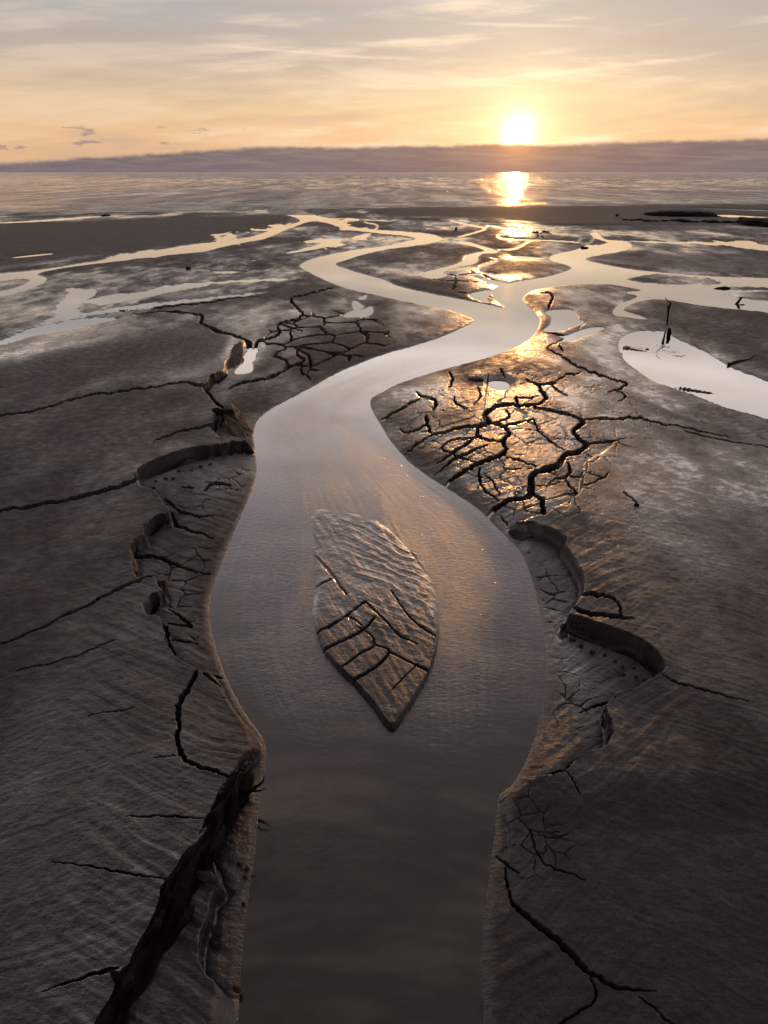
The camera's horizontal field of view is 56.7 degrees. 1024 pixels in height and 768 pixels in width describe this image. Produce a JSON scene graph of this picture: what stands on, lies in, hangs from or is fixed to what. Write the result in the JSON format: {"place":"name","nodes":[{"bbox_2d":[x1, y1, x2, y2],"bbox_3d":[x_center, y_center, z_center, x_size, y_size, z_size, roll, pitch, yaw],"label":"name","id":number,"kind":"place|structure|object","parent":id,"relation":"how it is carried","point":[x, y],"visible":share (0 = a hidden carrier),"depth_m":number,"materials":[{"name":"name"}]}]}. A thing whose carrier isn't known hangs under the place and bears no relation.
{"place":"outdoors","nodes":[
{"label":"outdoors","id":0,"kind":"place"},
{"bbox_2d":[211,939,221,947],"bbox_3d":[-0.714,1.842,3.036,0.043,0.034,0.034,0,26,0],"label":"stone","id":1,"kind":"object","parent":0,"point":[215,943],"visible":1,"depth_m":3.03,"materials":[{"name":"stone"}]},
{"bbox_2d":[211,923,223,937],"bbox_3d":[-0.719,1.805,3.066,0.062,0.054,0.052,0,26,0],"label":"stone","id":2,"kind":"object","parent":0,"point":[217,930],"visible":1,"depth_m":3.05,"materials":[{"name":"brown stone"}]},
{"bbox_2d":[0,204,767,1023],"bbox_3d":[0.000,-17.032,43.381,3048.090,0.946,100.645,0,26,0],"label":"ground","id":3,"kind":"structure","parent":0,"point":[630,844],"depth_m":5.60,"materials":[{"name":"brown soil"}]},
{"bbox_2d":[158,579,168,596],"bbox_3d":[-1.723,0.615,5.554,0.085,0.148,0.159,-8,27,-16],"label":"mud plate","id":4,"kind":"object","parent":3,"relation":"on","point":[162,585],"visible":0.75,"depth_m":5.54,"materials":[{"name":"brown soil"}]},
{"bbox_2d":[94,770,265,1023],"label":"driftwood log","id":5,"kind":"object","parent":3,"relation":"on","point":[170,920],"visible":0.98,"depth_m":3.07,"materials":[{"name":"wood"}]},
{"bbox_2d":[195,871,213,881],"bbox_3d":[-0.811,1.642,3.210,0.095,0.044,0.047,12,28,23],"label":"mud plate","id":6,"kind":"object","parent":3,"relation":"on","point":[205,876],"visible":1,"depth_m":3.20,"materials":[{"name":"brown soil"}]},
{"bbox_2d":[229,887,236,892],"bbox_3d":[-0.697,1.742,3.280,0.035,0.025,0.027,-3,26,-7],"label":"mud crumb","id":7,"kind":"object","parent":3,"relation":"on","point":[232,889],"visible":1,"depth_m":3.27,"materials":[{"name":"brown soil"}]},
{"bbox_2d":[227,341,242,368],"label":"mud slab","id":8,"kind":"structure","parent":3,"relation":"on","point":[235,358],"depth_m":12.54,"materials":[{"name":"brown soil"}]},
{"bbox_2d":[232,983,241,993],"bbox_3d":[-0.593,1.921,2.866,0.038,0.033,0.032,0,26,0],"label":"mud plate","id":9,"kind":"object","parent":3,"relation":"on","point":[236,987],"visible":1,"depth_m":2.86,"materials":[{"name":"brown soil"}]},
{"bbox_2d":[224,403,252,438],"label":"mud slab","id":10,"kind":"structure","parent":3,"relation":"on","point":[238,425],"depth_m":9.19,"materials":[{"name":"brown soil"}]},
{"bbox_2d":[212,408,234,414],"bbox_3d":[-2.129,-1.329,9.420,0.309,0.121,0.168,0,26,0],"label":"mud plate","id":11,"kind":"object","parent":10,"relation":"on","point":[219,411],"visible":0.99,"depth_m":9.35,"materials":[{"name":"brown soil"}]},
{"bbox_2d":[468,376,483,381],"bbox_3d":[1.458,-2.127,11.350,0.282,0.026,0.283,17,30,31],"label":"mud clod","id":12,"kind":"object","parent":3,"relation":"on","point":[475,378],"visible":1,"depth_m":11.32,"materials":[{"name":"brown soil"}]},
{"bbox_2d":[665,297,670,322],"bbox_3d":[6.090,-4.305,15.347,0.167,0.640,0.054,0,26,0],"label":"stick","id":13,"kind":"object","parent":3,"relation":"on","point":[668,307],"visible":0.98,"depth_m":15.31,"materials":[{"name":"brown wood"}]},
{"bbox_2d":[643,210,720,216],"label":"rock outcrop","id":14,"kind":"object","parent":3,"relation":"on","point":[684,213],"visible":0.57,"depth_m":52.05,"materials":[{"name":"black stone"}]},
{"bbox_2d":[705,220,718,222],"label":"rock","id":15,"kind":"object","parent":3,"relation":"on","point":[711,221],"visible":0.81,"depth_m":45.43,"materials":[{"name":"black stone"}]},
{"bbox_2d":[734,296,744,304],"bbox_3d":[8.971,-5.293,17.956,0.398,0.231,0.392,0,26,0],"label":"stick","id":16,"kind":"object","parent":3,"relation":"on","point":[738,301],"visible":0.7,"depth_m":17.98,"materials":[{"name":"brown wood"}]},
{"bbox_2d":[727,355,754,364],"bbox_3d":[6.335,-2.637,12.401,0.891,0.061,0.224,-17,30,-32],"label":"stick","id":17,"kind":"object","parent":3,"relation":"on","point":[736,361],"visible":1,"depth_m":12.34,"materials":[{"name":"brown wood"}]},
{"bbox_2d":[735,217,767,226],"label":"rock outcrop","id":18,"kind":"object","parent":3,"relation":"on","point":[757,221],"visible":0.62,"depth_m":43.97,"materials":[{"name":"black stone"}]},
{"bbox_2d":[0,215,767,1023],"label":"stream water","id":19,"kind":"structure","parent":0,"point":[372,865],"depth_m":4.70,"materials":[{"name":"grey liquid"}]},
{"bbox_2d":[311,509,438,728],"bbox_3d":[-0.104,0.526,5.853,1.182,0.085,3.628,-4,26,-9],"label":"mud bar","id":20,"kind":"object","parent":19,"relation":"on","point":[373,565],"visible":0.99,"depth_m":5.35,"materials":[{"name":"brown soil"}]},
{"bbox_2d":[0,172,767,214],"bbox_3d":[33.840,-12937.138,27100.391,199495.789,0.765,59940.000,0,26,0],"label":"sea","id":21,"kind":"structure","parent":0,"point":[287,193],"depth_m":133.07,"materials":[{"name":"liquid"}]},
{"bbox_2d":[0,0,767,171],"label":"sky","id":22,"kind":"structure","parent":0,"point":[86,85],"materials":[{"name":"orange"}]},
{"bbox_2d":[713,286,729,288],"bbox_3d":[9.709,-6.405,20.359,0.601,0.111,0.174,0,26,0],"label":"stick","id":23,"kind":"object","parent":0,"point":[724,287],"visible":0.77,"depth_m":20.34,"materials":[{"name":"brown wood"}]}
]}

